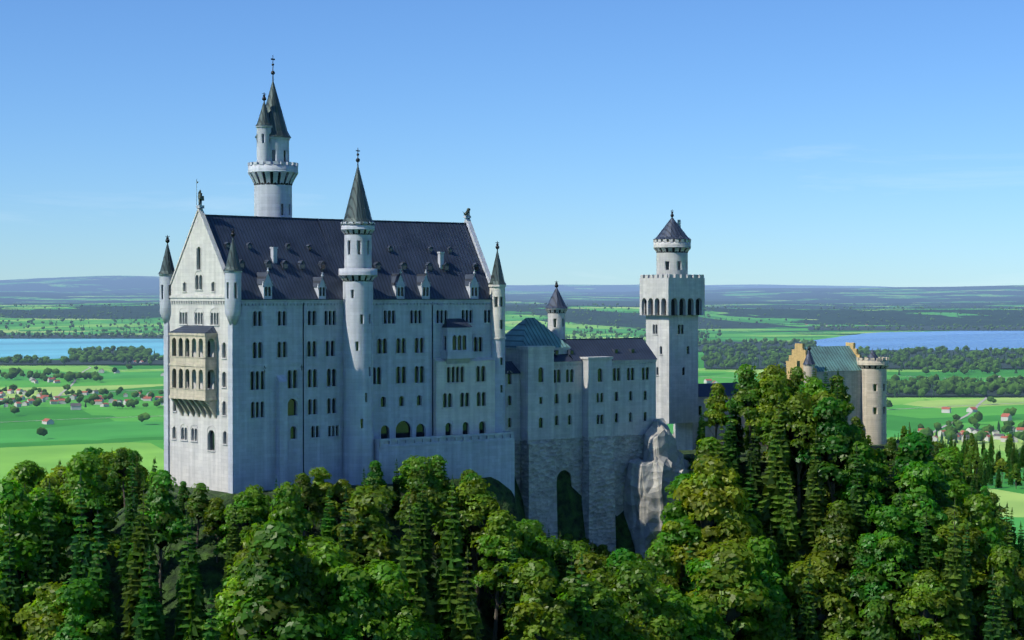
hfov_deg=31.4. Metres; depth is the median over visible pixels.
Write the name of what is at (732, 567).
tree
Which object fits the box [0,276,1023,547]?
ground plain
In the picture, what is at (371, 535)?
tree
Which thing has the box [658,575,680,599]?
tree
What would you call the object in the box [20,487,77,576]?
tree
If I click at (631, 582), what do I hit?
tree
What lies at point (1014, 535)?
tree
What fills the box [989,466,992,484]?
plain tree
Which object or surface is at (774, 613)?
tree
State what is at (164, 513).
tree
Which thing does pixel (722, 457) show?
tree
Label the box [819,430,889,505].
tree
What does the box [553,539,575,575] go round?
tree
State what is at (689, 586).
tree
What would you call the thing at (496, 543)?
tree
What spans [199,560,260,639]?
tree
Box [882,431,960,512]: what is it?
tree
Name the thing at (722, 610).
tree
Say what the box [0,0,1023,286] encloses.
sky
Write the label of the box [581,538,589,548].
tree
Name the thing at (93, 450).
tree
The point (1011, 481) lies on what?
plain tree
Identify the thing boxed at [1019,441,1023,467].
plain tree
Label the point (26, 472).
tree
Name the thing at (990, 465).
plain tree
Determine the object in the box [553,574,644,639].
tree
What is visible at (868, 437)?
tree
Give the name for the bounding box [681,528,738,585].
tree
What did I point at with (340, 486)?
tree
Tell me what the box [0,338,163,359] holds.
lake
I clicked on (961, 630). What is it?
tree
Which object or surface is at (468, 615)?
tree
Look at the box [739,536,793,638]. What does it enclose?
tree
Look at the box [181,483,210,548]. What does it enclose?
tree
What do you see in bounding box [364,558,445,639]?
tree
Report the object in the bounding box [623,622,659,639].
tree
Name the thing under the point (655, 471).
outcrop rock
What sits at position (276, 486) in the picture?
tree
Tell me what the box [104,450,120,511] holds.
tree
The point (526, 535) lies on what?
tree
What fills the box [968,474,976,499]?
tree
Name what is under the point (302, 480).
tree
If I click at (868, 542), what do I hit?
tree
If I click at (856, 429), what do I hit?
tree
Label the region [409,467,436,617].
tree
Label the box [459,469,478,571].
tree
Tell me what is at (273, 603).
tree
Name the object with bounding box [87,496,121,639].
tree
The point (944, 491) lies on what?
tree
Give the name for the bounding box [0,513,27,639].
tree
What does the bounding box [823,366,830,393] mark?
tree
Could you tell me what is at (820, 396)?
tree
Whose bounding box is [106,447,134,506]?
tree
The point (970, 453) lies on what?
plain tree
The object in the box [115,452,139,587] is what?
tree
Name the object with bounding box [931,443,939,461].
tree
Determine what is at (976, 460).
plain tree
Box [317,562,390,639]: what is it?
tree
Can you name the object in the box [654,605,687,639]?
tree
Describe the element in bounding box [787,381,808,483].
tree
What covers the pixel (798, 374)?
tree
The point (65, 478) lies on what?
tree
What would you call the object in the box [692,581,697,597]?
tree
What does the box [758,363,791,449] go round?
tree
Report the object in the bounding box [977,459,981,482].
plain tree
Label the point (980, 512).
tree
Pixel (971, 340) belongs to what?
lake
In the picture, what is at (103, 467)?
tree
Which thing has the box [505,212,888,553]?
castle
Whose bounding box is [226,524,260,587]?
tree
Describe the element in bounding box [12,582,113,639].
tree
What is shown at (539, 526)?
tree
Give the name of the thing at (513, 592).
tree
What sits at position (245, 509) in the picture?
tree
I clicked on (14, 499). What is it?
tree
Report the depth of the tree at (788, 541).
341.65 m
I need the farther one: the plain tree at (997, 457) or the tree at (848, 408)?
the plain tree at (997, 457)
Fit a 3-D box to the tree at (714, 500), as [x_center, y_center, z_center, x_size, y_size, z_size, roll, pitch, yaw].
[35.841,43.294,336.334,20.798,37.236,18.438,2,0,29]
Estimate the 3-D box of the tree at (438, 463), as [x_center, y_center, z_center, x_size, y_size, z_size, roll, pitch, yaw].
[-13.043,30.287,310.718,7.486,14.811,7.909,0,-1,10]
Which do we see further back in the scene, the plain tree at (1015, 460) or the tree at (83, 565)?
the plain tree at (1015, 460)
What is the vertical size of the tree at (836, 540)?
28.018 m
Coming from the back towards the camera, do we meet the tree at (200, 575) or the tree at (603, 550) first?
the tree at (603, 550)
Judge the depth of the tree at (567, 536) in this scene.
334.59 m
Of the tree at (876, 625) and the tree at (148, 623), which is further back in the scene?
the tree at (876, 625)
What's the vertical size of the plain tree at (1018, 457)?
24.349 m
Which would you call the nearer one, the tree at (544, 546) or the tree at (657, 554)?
the tree at (544, 546)
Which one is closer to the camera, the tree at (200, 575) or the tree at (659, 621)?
the tree at (200, 575)
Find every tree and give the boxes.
[0,479,68,626]
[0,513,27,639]
[0,601,18,639]
[2,468,18,485]
[9,460,43,493]
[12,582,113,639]
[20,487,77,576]
[27,474,66,515]
[33,465,47,485]
[33,479,61,600]
[46,465,66,477]
[51,578,115,639]
[54,468,72,482]
[57,452,123,556]
[57,461,70,548]
[67,470,98,608]
[81,447,106,456]
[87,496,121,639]
[92,456,111,547]
[93,456,121,500]
[98,452,127,507]
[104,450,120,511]
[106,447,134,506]
[113,447,149,508]
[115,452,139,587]
[119,450,148,502]
[120,476,165,639]
[129,469,190,603]
[131,545,168,639]
[133,454,142,506]
[145,459,155,512]
[173,511,210,639]
[176,481,190,505]
[179,483,184,523]
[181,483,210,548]
[185,516,208,619]
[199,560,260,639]
[202,589,221,639]
[203,497,226,562]
[213,491,267,555]
[220,500,240,590]
[224,520,334,639]
[226,484,272,532]
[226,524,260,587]
[268,481,318,553]
[272,479,279,509]
[289,548,332,639]
[294,473,323,535]
[298,535,352,639]
[308,467,340,535]
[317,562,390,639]
[320,488,337,543]
[327,478,354,536]
[332,485,401,594]
[338,490,354,551]
[363,460,387,492]
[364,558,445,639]
[388,458,403,521]
[392,455,432,510]
[394,456,452,560]
[395,498,440,639]
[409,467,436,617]
[427,455,456,537]
[431,478,501,609]
[432,465,461,556]
[432,474,469,639]
[449,546,483,639]
[458,473,485,608]
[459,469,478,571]
[469,509,528,639]
[478,521,549,613]
[499,533,521,639]
[501,558,586,639]
[518,519,556,597]
[526,535,566,598]
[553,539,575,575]
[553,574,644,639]
[554,540,597,571]
[555,531,565,578]
[561,533,572,543]
[562,552,607,595]
[564,544,577,593]
[569,552,594,639]
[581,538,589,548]
[587,568,618,597]
[588,544,599,556]
[596,544,611,559]
[605,591,628,630]
[606,547,639,572]
[608,560,664,639]
[609,571,624,595]
[620,582,663,612]
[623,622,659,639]
[635,553,642,559]
[638,558,648,566]
[644,542,683,597]
[645,580,716,639]
[645,614,676,639]
[647,576,664,587]
[649,472,705,592]
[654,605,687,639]
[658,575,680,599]
[660,454,762,581]
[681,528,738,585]
[681,539,699,596]
[684,595,734,639]
[685,540,773,639]
[685,558,746,639]
[688,436,739,504]
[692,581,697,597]
[694,406,705,455]
[703,383,729,438]
[714,419,739,531]
[717,590,728,639]
[721,395,743,510]
[725,363,763,462]
[727,376,745,452]
[738,460,765,539]
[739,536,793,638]
[740,408,763,528]
[743,407,761,452]
[745,375,790,445]
[750,599,795,639]
[756,369,796,405]
[756,378,791,408]
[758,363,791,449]
[758,398,800,554]
[759,392,828,517]
[767,524,778,568]
[775,475,805,584]
[780,561,812,638]
[783,549,863,637]
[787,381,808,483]
[788,366,806,391]
[788,369,795,395]
[788,616,795,639]
[793,391,846,500]
[793,396,863,502]
[794,558,818,639]
[795,376,827,402]
[797,430,829,562]
[812,499,860,587]
[817,606,865,639]
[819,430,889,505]
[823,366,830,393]
[823,370,842,501]
[827,375,854,415]
[833,440,887,515]
[838,617,843,636]
[845,533,901,614]
[847,443,871,570]
[848,424,862,437]
[850,416,865,437]
[852,504,920,628]
[858,599,898,639]
[866,435,872,444]
[867,515,876,533]
[875,448,888,467]
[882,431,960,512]
[883,438,898,465]
[883,486,905,622]
[884,459,895,505]
[888,461,963,569]
[892,567,959,639]
[898,428,903,451]
[899,439,948,568]
[900,426,907,436]
[907,509,937,639]
[910,504,991,590]
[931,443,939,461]
[932,441,943,449]
[933,446,973,512]
[937,496,974,639]
[941,472,950,581]
[959,520,977,639]
[960,493,1013,639]
[962,430,966,447]
[963,457,971,470]
[965,433,974,446]
[965,473,982,494]
[966,446,974,460]
[967,481,974,592]
[968,460,971,473]
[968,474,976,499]
[972,450,983,473]
[972,517,1017,596]
[972,545,1023,639]
[976,565,1023,633]
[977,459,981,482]
[979,486,993,507]
[981,433,985,454]
[981,449,988,466]
[981,463,987,487]
[982,565,1006,639]
[986,451,993,477]
[986,458,989,483]
[988,430,994,453]
[988,440,993,461]
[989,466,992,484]
[990,492,1011,542]
[991,452,995,475]
[994,458,1008,482]
[994,504,997,517]
[995,450,998,465]
[995,463,1001,487]
[996,503,1002,522]
[998,595,1013,639]
[1004,455,1009,478]
[1004,503,1014,547]
[1004,525,1017,567]
[1005,434,1013,445]
[1005,436,1009,456]
[1008,464,1013,485]
[1009,463,1021,488]
[1009,509,1017,550]
[1010,447,1013,467]
[1013,449,1016,463]
[1015,462,1021,485]
[1017,452,1020,469]
[1017,523,1023,552]
[1017,527,1023,566]
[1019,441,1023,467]
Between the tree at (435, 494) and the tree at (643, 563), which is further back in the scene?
the tree at (643, 563)
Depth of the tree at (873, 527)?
352.92 m
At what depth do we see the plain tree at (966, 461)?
1977.61 m
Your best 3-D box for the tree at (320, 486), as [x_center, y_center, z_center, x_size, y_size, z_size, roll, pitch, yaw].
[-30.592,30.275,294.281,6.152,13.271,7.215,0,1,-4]
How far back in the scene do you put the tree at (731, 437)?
354.35 m
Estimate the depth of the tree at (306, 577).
261.72 m
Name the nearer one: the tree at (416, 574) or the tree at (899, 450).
the tree at (416, 574)
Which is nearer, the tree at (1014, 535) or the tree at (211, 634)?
the tree at (211, 634)
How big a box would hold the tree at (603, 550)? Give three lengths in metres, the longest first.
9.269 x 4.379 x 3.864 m
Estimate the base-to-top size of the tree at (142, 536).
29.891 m
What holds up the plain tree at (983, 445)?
on the ground plain
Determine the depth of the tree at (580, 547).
321.18 m
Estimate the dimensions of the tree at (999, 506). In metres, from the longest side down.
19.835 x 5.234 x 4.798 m
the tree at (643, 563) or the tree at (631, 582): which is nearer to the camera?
the tree at (631, 582)
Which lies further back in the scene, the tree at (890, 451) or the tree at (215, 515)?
the tree at (890, 451)
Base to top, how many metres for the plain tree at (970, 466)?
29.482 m
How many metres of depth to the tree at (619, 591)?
303.74 m
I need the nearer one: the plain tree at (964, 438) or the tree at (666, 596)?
the tree at (666, 596)
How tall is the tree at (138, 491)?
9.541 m
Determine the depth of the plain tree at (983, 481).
1854.37 m
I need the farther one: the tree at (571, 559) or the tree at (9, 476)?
the tree at (9, 476)
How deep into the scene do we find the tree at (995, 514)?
397.72 m
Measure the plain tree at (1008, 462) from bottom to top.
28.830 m
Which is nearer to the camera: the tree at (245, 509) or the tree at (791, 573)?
the tree at (245, 509)
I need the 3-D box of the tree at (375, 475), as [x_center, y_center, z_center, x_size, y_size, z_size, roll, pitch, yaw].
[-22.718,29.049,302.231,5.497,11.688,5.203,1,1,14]
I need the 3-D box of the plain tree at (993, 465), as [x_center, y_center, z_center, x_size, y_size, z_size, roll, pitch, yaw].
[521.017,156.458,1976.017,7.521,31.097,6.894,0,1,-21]
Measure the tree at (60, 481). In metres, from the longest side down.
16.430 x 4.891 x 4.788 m
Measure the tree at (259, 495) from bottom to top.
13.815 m
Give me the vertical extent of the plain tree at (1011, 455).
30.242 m
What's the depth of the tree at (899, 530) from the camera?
337.93 m
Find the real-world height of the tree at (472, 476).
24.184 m
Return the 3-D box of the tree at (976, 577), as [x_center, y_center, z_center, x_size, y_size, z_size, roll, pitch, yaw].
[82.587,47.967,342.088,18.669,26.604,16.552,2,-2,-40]
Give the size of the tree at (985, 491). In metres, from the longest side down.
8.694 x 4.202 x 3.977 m
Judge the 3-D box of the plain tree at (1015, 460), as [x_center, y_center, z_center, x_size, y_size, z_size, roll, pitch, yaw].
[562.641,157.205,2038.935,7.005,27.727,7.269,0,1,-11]
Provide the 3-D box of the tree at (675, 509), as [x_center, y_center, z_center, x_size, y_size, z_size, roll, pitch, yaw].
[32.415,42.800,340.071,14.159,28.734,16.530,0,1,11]
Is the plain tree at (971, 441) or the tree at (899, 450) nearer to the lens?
the tree at (899, 450)
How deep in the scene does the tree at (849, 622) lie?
328.34 m
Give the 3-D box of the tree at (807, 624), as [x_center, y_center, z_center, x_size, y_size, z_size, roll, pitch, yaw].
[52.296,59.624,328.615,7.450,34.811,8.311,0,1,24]
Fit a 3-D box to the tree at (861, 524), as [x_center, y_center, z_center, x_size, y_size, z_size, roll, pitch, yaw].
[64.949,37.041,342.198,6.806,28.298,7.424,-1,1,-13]
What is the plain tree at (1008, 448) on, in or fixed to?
on the ground plain
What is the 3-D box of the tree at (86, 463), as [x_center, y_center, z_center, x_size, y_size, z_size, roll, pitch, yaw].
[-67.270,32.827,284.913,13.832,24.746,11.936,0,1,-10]
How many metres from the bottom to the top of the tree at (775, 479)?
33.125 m
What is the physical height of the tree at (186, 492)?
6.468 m
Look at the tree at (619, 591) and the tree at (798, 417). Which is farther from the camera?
the tree at (798, 417)
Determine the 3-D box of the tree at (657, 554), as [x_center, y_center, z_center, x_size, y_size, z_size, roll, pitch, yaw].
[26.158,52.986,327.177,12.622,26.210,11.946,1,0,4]
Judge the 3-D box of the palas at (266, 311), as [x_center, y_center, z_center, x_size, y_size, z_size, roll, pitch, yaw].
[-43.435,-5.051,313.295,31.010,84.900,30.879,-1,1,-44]
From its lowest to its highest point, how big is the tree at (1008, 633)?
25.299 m
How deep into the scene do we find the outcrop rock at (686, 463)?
356.22 m
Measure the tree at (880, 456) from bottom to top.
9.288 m
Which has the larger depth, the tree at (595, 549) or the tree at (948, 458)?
the tree at (948, 458)
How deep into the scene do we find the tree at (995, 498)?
403.77 m
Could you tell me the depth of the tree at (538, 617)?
276.58 m
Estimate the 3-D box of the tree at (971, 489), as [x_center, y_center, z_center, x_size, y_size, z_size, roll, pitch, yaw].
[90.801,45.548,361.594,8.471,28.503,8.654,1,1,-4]
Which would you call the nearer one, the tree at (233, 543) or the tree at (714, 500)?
the tree at (233, 543)
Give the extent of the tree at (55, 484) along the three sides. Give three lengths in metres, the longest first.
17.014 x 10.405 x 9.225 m
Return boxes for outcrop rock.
[624,418,688,581]
[683,459,693,471]
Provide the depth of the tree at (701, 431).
360.45 m
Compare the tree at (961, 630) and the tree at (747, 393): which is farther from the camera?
the tree at (747, 393)
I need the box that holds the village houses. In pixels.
[0,324,1023,441]
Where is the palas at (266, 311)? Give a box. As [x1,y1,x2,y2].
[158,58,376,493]
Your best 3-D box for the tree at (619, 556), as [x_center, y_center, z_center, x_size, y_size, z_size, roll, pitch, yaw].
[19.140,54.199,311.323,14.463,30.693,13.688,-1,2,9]
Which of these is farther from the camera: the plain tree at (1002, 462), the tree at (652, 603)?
the plain tree at (1002, 462)
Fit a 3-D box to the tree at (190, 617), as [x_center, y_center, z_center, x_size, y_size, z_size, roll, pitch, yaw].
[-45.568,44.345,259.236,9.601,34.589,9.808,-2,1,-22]
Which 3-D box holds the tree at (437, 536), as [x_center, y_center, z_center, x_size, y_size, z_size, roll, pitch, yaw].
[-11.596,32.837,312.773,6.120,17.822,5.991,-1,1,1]
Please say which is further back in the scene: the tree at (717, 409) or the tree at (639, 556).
the tree at (717, 409)
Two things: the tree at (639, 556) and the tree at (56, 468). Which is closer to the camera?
the tree at (56, 468)
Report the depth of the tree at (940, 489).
354.31 m
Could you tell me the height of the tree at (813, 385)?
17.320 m
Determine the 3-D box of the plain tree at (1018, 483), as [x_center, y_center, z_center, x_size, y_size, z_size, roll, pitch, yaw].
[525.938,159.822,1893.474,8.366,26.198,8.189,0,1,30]
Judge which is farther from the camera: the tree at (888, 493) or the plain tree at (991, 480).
the plain tree at (991, 480)
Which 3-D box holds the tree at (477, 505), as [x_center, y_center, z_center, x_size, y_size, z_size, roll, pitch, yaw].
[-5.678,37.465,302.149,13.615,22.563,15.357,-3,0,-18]
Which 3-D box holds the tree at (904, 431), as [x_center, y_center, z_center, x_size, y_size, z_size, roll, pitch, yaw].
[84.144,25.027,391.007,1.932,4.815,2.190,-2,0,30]
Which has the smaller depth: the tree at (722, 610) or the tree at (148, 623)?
the tree at (148, 623)
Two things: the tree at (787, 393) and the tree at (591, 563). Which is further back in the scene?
the tree at (787, 393)
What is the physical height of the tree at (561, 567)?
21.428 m
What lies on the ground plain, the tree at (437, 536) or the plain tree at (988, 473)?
the plain tree at (988, 473)
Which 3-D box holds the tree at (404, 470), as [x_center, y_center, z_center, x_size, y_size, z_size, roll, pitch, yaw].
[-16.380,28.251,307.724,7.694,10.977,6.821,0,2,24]
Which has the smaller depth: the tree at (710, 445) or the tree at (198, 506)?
the tree at (198, 506)
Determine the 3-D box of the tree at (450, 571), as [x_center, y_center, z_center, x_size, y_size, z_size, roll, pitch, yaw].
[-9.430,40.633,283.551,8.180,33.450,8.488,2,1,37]
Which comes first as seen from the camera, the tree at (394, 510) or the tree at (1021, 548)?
the tree at (394, 510)
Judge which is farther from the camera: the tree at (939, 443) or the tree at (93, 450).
the tree at (939, 443)
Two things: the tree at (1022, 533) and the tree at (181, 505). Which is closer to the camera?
the tree at (181, 505)
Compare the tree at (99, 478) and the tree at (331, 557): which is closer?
the tree at (331, 557)
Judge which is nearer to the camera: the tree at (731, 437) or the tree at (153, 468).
the tree at (153, 468)
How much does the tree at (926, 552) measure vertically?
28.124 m
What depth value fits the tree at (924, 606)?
325.97 m
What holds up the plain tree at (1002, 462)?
on the ground plain
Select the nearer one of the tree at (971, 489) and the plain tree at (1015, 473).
the tree at (971, 489)
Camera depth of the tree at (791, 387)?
365.47 m
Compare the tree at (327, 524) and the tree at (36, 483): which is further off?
the tree at (36, 483)
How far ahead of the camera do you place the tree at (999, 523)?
354.31 m
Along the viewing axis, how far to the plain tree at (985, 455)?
2002.98 m
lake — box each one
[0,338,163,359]
[814,331,1023,349]
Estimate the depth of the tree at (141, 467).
323.44 m
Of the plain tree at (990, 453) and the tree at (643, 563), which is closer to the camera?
the tree at (643, 563)
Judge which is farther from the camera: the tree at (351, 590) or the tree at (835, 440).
the tree at (835, 440)
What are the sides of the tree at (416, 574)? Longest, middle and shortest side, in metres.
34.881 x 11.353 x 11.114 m
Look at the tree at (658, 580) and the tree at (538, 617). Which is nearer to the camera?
the tree at (538, 617)
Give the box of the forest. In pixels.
[0,301,1023,454]
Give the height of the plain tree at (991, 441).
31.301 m
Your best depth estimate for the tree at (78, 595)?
256.43 m
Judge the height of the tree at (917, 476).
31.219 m
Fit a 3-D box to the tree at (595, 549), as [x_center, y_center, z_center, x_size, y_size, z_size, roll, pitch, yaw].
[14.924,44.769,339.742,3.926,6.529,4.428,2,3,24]
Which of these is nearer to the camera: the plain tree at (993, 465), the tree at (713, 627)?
the tree at (713, 627)
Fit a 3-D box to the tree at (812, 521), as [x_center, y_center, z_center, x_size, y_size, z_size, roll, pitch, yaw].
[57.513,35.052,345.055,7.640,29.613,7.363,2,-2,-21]
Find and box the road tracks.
[0,366,1009,432]
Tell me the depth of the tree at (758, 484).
352.03 m
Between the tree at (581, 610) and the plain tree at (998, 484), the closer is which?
the tree at (581, 610)
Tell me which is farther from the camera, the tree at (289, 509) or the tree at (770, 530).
the tree at (770, 530)
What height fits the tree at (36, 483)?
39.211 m
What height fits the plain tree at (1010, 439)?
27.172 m
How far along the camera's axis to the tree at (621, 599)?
296.06 m
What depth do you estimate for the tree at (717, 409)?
361.35 m
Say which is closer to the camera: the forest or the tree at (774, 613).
the tree at (774, 613)
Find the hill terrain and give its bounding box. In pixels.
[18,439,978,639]
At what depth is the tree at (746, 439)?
369.01 m
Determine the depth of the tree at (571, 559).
294.71 m
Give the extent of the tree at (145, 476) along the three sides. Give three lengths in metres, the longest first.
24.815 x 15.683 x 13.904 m
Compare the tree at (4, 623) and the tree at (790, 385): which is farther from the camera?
the tree at (790, 385)
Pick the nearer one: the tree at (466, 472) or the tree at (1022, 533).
the tree at (466, 472)
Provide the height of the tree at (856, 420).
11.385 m
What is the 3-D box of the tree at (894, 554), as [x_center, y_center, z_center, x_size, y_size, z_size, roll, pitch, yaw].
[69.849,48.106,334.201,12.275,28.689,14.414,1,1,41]
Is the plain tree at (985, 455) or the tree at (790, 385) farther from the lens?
the plain tree at (985, 455)
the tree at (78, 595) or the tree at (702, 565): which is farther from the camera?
the tree at (702, 565)
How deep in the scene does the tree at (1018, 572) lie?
347.12 m
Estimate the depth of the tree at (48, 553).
270.46 m
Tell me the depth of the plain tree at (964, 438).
2272.61 m
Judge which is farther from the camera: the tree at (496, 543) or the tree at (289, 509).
the tree at (496, 543)
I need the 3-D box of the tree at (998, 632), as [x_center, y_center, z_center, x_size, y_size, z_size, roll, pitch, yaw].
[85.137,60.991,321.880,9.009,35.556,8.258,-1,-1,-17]
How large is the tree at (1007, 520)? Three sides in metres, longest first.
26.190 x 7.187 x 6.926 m
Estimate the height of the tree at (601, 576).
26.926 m

